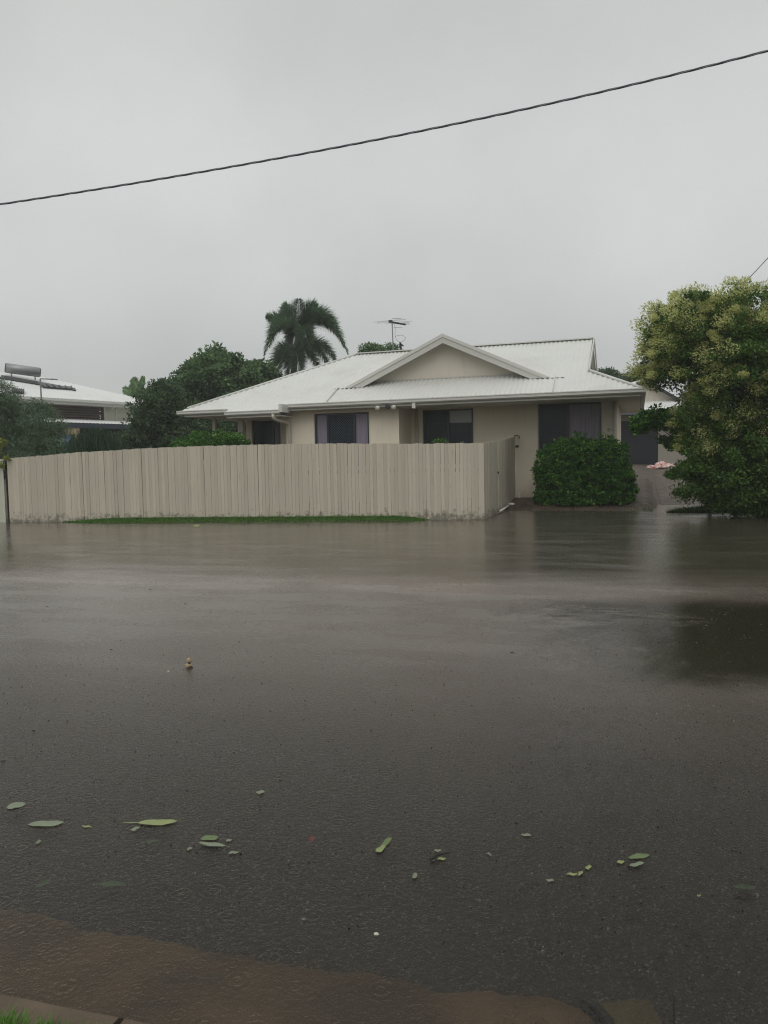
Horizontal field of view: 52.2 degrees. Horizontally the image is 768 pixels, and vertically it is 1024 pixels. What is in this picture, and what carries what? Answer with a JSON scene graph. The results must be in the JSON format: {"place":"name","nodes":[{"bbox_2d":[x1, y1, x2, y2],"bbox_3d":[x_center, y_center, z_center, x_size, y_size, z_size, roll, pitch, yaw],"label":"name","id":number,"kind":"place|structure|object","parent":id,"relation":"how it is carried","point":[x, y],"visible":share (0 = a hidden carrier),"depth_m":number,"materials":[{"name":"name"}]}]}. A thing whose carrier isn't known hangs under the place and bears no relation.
{"place":"outdoors","nodes":[
{"label":"outdoors","id":0,"kind":"place"},
{"bbox_2d":[12,388,23,393],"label":"roof panel","id":1,"kind":"structure","parent":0,"point":[21,391],"depth_m":36.74,"materials":[{"name":"grey metal"}]},
{"bbox_2d":[0,582,767,1023],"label":"road","id":2,"kind":"structure","parent":0,"point":[420,953],"depth_m":3.14,"materials":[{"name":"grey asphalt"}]},
{"bbox_2d":[140,839,158,843],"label":"floating leaf","id":3,"kind":"object","parent":2,"relation":"on","point":[152,841],"visible":0.98,"depth_m":2.68,"materials":[{"name":"plant"}]},
{"bbox_2d":[0,908,594,1023],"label":"gutter path","id":4,"kind":"structure","parent":2,"relation":"on","point":[341,998],"depth_m":1.94,"materials":[{"name":"concrete"}]},
{"bbox_2d":[574,995,613,1023],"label":"bark strip","id":5,"kind":"object","parent":2,"relation":"on","point":[601,1012],"visible":1,"depth_m":1.83,"materials":[{"name":"grey plant"}]},
{"bbox_2d":[601,998,661,1023],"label":"silt ground","id":6,"kind":"structure","parent":2,"relation":"on","point":[635,1011],"depth_m":1.83,"materials":[{"name":"beige soil"}]},
{"bbox_2d":[734,884,756,889],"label":"floating leaf","id":7,"kind":"object","parent":2,"relation":"on","point":[745,886],"visible":1,"depth_m":2.33,"materials":[{"name":"green plant"}]},
{"bbox_2d":[0,50,767,204],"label":"overhead cable","id":8,"kind":"object","parent":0,"point":[470,120],"visible":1,"depth_m":9.21,"materials":[{"name":"black rubber"}]},
{"bbox_2d":[0,0,767,431],"label":"sky","id":9,"kind":"structure","parent":0,"point":[561,220],"materials":[{"name":"grey"}]},
{"bbox_2d":[4,464,767,603],"bbox_3d":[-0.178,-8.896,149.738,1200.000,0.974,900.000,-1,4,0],"label":"ground","id":10,"kind":"structure","parent":0,"point":[646,485],"depth_m":18.46,"materials":[{"name":"soil"}]},
{"bbox_2d":[0,459,8,521],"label":"metal sheet fence","id":11,"kind":"object","parent":10,"relation":"on","point":[2,509],"visible":0.65,"depth_m":18.48,"materials":[{"name":"beige metal"}]},
{"bbox_2d":[0,437,9,467],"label":"golden shrub","id":12,"kind":"object","parent":10,"relation":"on","point":[5,457],"visible":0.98,"depth_m":18.39,"materials":[{"name":"green plant"}]},
{"bbox_2d":[0,377,74,469],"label":"willowy shrub","id":13,"kind":"object","parent":10,"relation":"on","point":[26,435],"visible":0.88,"depth_m":22.34,"materials":[{"name":"green plant"}]},
{"bbox_2d":[39,378,57,427],"bbox_3d":[-12.700,-2.759,29.917,0.644,4.659,0.500,-1,4,0],"label":"antenna pole","id":14,"kind":"object","parent":10,"relation":"on","point":[41,388],"visible":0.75,"depth_m":29.74,"materials":[{"name":"metal"}]},
{"bbox_2d":[0,994,122,1023],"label":"kerb","id":15,"kind":"structure","parent":10,"relation":"on","point":[35,1008],"depth_m":1.80,"materials":[{"name":"concrete"}]},
{"bbox_2d":[0,372,142,477],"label":"raised timber house","id":16,"kind":"structure","parent":10,"relation":"on","point":[82,407],"depth_m":39.69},
{"bbox_2d":[0,363,75,390],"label":"solar water heater","id":17,"kind":"object","parent":16,"relation":"on","point":[34,372],"visible":1,"depth_m":40.14,"materials":[{"name":"metal"}]},
{"bbox_2d":[39,383,72,389],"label":"roof panel","id":18,"kind":"structure","parent":16,"relation":"on","point":[52,386],"depth_m":40.01,"materials":[{"name":"grey metal"}]},
{"bbox_2d":[56,435,70,453],"bbox_3d":[-12.722,-2.542,30.892,0.862,1.016,0.379,-1,4,0],"label":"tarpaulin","id":19,"kind":"object","parent":16,"relation":"on","point":[68,439],"visible":0.08,"depth_m":30.91,"materials":[{"name":"blue plastic"}]},
{"bbox_2d":[52,428,79,436],"bbox_3d":[-13.817,-2.785,33.948,1.300,1.630,0.150,-1,4,0],"label":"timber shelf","id":20,"kind":"object","parent":16,"relation":"attached to","point":[75,431],"visible":0.09,"depth_m":33.83,"materials":[{"name":"wood"}]},
{"bbox_2d":[121,1019,146,1023],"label":"kerb","id":21,"kind":"structure","parent":10,"relation":"on","point":[126,1021],"depth_m":1.76,"materials":[{"name":"concrete"}]},
{"bbox_2d":[122,376,153,398],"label":"banana plant","id":22,"kind":"object","parent":10,"relation":"on","point":[131,388],"visible":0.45,"depth_m":44.59,"materials":[{"name":"green plant"}]},
{"bbox_2d":[114,377,245,462],"bbox_3d":[-7.607,-3.301,31.649,6.273,4.153,3.679,-4,5,-38],"label":"dark garden tree","id":23,"kind":"object","parent":10,"relation":"on","point":[156,420],"visible":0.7,"depth_m":30.20,"materials":[{"name":"green plant"}]},
{"bbox_2d":[157,340,285,405],"bbox_3d":[-7.471,-4.735,35.722,6.210,6.228,5.034,-1,4,0],"label":"mango tree","id":24,"kind":"object","parent":10,"relation":"on","point":[211,372],"visible":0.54,"depth_m":34.18,"materials":[{"name":"green plant"}]},
{"bbox_2d":[5,443,484,521],"bbox_3d":[-3.391,-0.572,17.479,11.173,1.842,0.086,0,4,10],"label":"paling fence","id":25,"kind":"object","parent":10,"relation":"on","point":[48,488],"visible":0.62,"depth_m":17.36,"materials":[{"name":"beige wood"}]},
{"bbox_2d":[484,435,519,518],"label":"side paling gate","id":26,"kind":"structure","parent":25,"relation":"attached to","point":[499,476],"depth_m":18.36,"materials":[{"name":"beige wood"}]},
{"bbox_2d":[67,514,428,522],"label":"grass","id":27,"kind":"structure","parent":10,"relation":"on","point":[204,520],"depth_m":17.19,"materials":[{"name":"green plant"}]},
{"bbox_2d":[262,297,348,376],"bbox_3d":[-3.601,-5.909,36.579,4.063,8.326,2.697,-1,4,0],"label":"palm tree","id":28,"kind":"object","parent":10,"relation":"on","point":[293,323],"visible":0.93,"depth_m":36.16,"materials":[{"name":"green plant"}]},
{"bbox_2d":[357,341,399,352],"bbox_3d":[0.057,-4.480,33.847,2.444,5.675,2.792,-1,4,0],"label":"ridge tree","id":29,"kind":"object","parent":10,"relation":"on","point":[372,347],"visible":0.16,"depth_m":33.09,"materials":[{"name":"green plant"}]},
{"bbox_2d":[0,504,767,1023],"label":"floodwater","id":30,"kind":"structure","parent":10,"relation":"on","point":[658,552],"depth_m":9.78,"materials":[{"name":"liquid"}]},
{"bbox_2d":[6,802,25,808],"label":"floating leaf","id":31,"kind":"object","parent":30,"relation":"on","point":[15,805],"visible":1,"depth_m":2.95,"materials":[{"name":"green plant"}]},
{"bbox_2d":[36,879,50,886],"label":"floating leaf","id":32,"kind":"object","parent":30,"relation":"on","point":[42,883],"visible":1,"depth_m":2.42,"materials":[{"name":"green plant"}]},
{"bbox_2d":[28,820,63,825],"bbox_3d":[-1.206,1.111,2.795,0.128,0.003,0.046,-1,4,0],"label":"floating leaf","id":33,"kind":"object","parent":30,"relation":"on","point":[45,823],"visible":1,"depth_m":2.80,"materials":[{"name":"green plant"}]},
{"bbox_2d":[54,426,130,493],"bbox_3d":[-7.867,-1.194,21.399,3.815,2.398,2.599,-1,4,0],"label":"feathery shrub","id":34,"kind":"object","parent":30,"relation":"on","point":[98,439],"visible":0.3,"depth_m":21.04,"materials":[{"name":"green plant"}]},
{"bbox_2d":[98,880,123,886],"bbox_3d":[-0.836,1.140,2.404,0.079,0.003,0.033,-1,4,0],"label":"floating leaf","id":35,"kind":"object","parent":30,"relation":"on","point":[111,883],"visible":1,"depth_m":2.40,"materials":[{"name":"green plant"}]},
{"bbox_2d":[123,819,176,824],"bbox_3d":[-0.832,1.103,2.786,0.192,0.003,0.046,-1,4,0],"label":"floating leaf","id":36,"kind":"object","parent":30,"relation":"on","point":[158,822],"visible":1,"depth_m":2.79,"materials":[{"name":"green plant"}]},
{"bbox_2d":[185,658,192,669],"bbox_3d":[-1.224,0.952,4.918,0.053,0.074,0.042,-1,4,0],"label":"broken husk","id":37,"kind":"object","parent":30,"relation":"on","point":[188,665],"visible":1,"depth_m":4.91,"materials":[{"name":"beige plant"}]},
{"bbox_2d":[168,428,250,467],"bbox_3d":[-4.526,-1.108,20.575,2.231,2.225,1.526,-1,4,0],"label":"bright bush","id":38,"kind":"object","parent":30,"relation":"on","point":[221,438],"visible":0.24,"depth_m":20.21,"materials":[{"name":"green plant"}]},
{"bbox_2d":[201,835,217,839],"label":"floating leaf","id":39,"kind":"object","parent":30,"relation":"on","point":[210,837],"visible":1,"depth_m":2.67,"materials":[{"name":"green plant"}]},
{"bbox_2d":[198,842,224,845],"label":"floating leaf","id":40,"kind":"object","parent":30,"relation":"on","point":[212,844],"visible":1,"depth_m":2.62,"materials":[{"name":"plant"}]},
{"bbox_2d":[375,845,384,851],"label":"floating leaf","id":41,"kind":"object","parent":30,"relation":"on","point":[379,849],"visible":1,"depth_m":2.56,"materials":[{"name":"plant"}]},
{"bbox_2d":[381,837,391,847],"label":"floating leaf","id":42,"kind":"object","parent":30,"relation":"on","point":[386,841],"visible":1,"depth_m":2.61,"materials":[{"name":"green plant"}]},
{"bbox_2d":[176,334,645,502],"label":"rendered house","id":43,"kind":"structure","parent":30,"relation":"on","point":[534,395],"depth_m":21.24,"materials":[{"name":"white metal"}]},
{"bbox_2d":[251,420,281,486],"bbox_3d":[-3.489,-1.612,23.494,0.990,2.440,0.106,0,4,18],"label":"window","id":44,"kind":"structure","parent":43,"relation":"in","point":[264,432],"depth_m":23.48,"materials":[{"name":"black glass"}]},
{"bbox_2d":[313,412,369,465],"bbox_3d":[-1.139,-1.982,21.440,1.645,1.450,0.106,0,4,18],"label":"window","id":45,"kind":"structure","parent":43,"relation":"in","point":[353,427],"depth_m":21.43,"materials":[{"name":"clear glass"}]},
{"bbox_2d":[375,405,395,410],"bbox_3d":[0.051,-2.718,20.416,0.561,0.136,0.173,0,4,18],"label":"security light","id":46,"kind":"object","parent":43,"relation":"attached to","point":[393,407],"visible":1,"depth_m":20.42,"materials":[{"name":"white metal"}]},
{"bbox_2d":[377,318,408,349],"bbox_3d":[0.352,-5.355,24.988,1.286,1.548,0.742,0,4,18],"label":"television antenna","id":47,"kind":"object","parent":43,"relation":"attached to","point":[392,322],"visible":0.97,"depth_m":24.75,"materials":[{"name":"metal"}]},
{"bbox_2d":[422,408,473,465],"bbox_3d":[1.781,-2.064,21.735,1.480,1.560,0.140,0,4,18],"label":"window","id":48,"kind":"structure","parent":43,"relation":"in","point":[457,425],"depth_m":21.73,"materials":[{"name":"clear glass"}]},
{"bbox_2d":[537,402,602,451],"bbox_3d":[4.905,-2.230,20.710,1.685,1.300,0.140,0,4,18],"label":"window","id":49,"kind":"structure","parent":43,"relation":"in","point":[554,421],"depth_m":20.73,"materials":[{"name":"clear glass"}]},
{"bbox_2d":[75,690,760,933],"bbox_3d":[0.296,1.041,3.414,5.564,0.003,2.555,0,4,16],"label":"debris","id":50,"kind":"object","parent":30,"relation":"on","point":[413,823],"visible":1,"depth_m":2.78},
{"bbox_2d":[429,852,449,860],"bbox_3d":[0.178,1.097,2.510,0.085,0.012,0.014,-4,5,-35],"label":"twig","id":51,"kind":"object","parent":30,"relation":"on","point":[435,856],"visible":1,"depth_m":2.50,"materials":[{"name":"wood"}]},
{"bbox_2d":[530,429,639,506],"bbox_3d":[4.984,-1.102,19.480,2.674,1.968,1.432,0,4,18],"label":"hedge bush","id":52,"kind":"object","parent":30,"relation":"on","point":[564,470],"visible":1,"depth_m":19.13,"materials":[{"name":"green plant"}]},
{"bbox_2d":[630,861,643,866],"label":"floating leaf","id":53,"kind":"object","parent":30,"relation":"on","point":[636,864],"visible":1,"depth_m":2.43,"materials":[{"name":"plant"}]},
{"bbox_2d":[628,853,648,858],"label":"floating leaf","id":54,"kind":"object","parent":30,"relation":"on","point":[637,855],"visible":1,"depth_m":2.48,"materials":[{"name":"green plant"}]},
{"bbox_2d":[606,505,736,512],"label":"grass","id":55,"kind":"structure","parent":30,"relation":"on","point":[696,509],"depth_m":17.22,"materials":[{"name":"green plant"}]},
{"bbox_2d":[673,995,674,1023],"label":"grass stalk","id":56,"kind":"object","parent":30,"relation":"on","point":[673,1011],"depth_m":1.76,"materials":[{"name":"green plant"}]},
{"bbox_2d":[431,437,446,453],"bbox_3d":[1.361,-0.990,19.187,0.340,1.768,0.564,-4,5,-40],"label":"garden plant","id":57,"kind":"object","parent":10,"relation":"on","point":[437,440],"visible":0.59,"depth_m":19.13,"materials":[{"name":"green plant"}]},
{"bbox_2d":[499,502,514,511],"bbox_3d":[2.938,-0.121,19.032,0.172,0.120,1.941,0,4,19],"label":"plastic pipe","id":58,"kind":"object","parent":10,"relation":"on","point":[507,506],"visible":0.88,"depth_m":19.23,"materials":[{"name":"white plastic"}]},
{"bbox_2d":[598,366,623,377],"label":"distant tree","id":59,"kind":"object","parent":10,"relation":"on","point":[611,372],"visible":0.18,"depth_m":47.15,"materials":[{"name":"green plant"}]},
{"bbox_2d":[616,368,641,381],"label":"distant tree","id":60,"kind":"object","parent":10,"relation":"on","point":[626,378],"visible":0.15,"depth_m":47.00,"materials":[{"name":"green plant"}]},
{"bbox_2d":[627,402,710,512],"bbox_3d":[6.365,-1.121,17.019,1.986,2.512,1.284,2,5,37],"label":"leafy sapling","id":61,"kind":"object","parent":10,"relation":"on","point":[653,418],"visible":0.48,"depth_m":17.01,"materials":[{"name":"green plant"}]},
{"bbox_2d":[621,379,718,466],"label":"garage","id":62,"kind":"structure","parent":10,"relation":"on","point":[647,449],"depth_m":35.95,"materials":[{"name":"white metal"}]},
{"bbox_2d":[621,421,657,464],"bbox_3d":[11.063,-3.139,35.966,2.990,2.037,0.040,-1,4,0],"label":"roller door","id":63,"kind":"structure","parent":62,"relation":"in","point":[644,449],"depth_m":35.95,"materials":[{"name":"grey metal"}]},
{"bbox_2d":[622,275,767,517],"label":"flowering tree","id":64,"kind":"object","parent":10,"relation":"on","point":[718,342],"visible":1,"depth_m":15.26,"materials":[{"name":"green plant"}]},
{"bbox_2d":[508,501,651,510],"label":"leaf litter","id":65,"kind":"object","parent":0,"point":[576,507],"visible":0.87,"depth_m":18.97,"materials":[{"name":"brown plant"}]},
{"bbox_2d":[653,468,725,512],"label":"driveway path","id":66,"kind":"structure","parent":0,"point":[663,489],"depth_m":24.66,"materials":[{"name":"grey concrete"}]},
{"bbox_2d":[646,461,674,468],"bbox_3d":[11.519,-1.940,32.948,1.521,0.415,0.746,-1,4,0],"label":"cloth heap","id":67,"kind":"object","parent":66,"relation":"on","point":[661,465],"visible":0.68,"depth_m":32.77,"materials":[{"name":"pink fabric"}]},
{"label":"grass verge ground","id":68,"kind":"structure","parent":0,"visible":0},
{"bbox_2d":[0,1001,108,1023],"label":"grass","id":69,"kind":"structure","parent":68,"relation":"on","point":[5,1020],"depth_m":1.76,"materials":[{"name":"green plant"}]}
]}

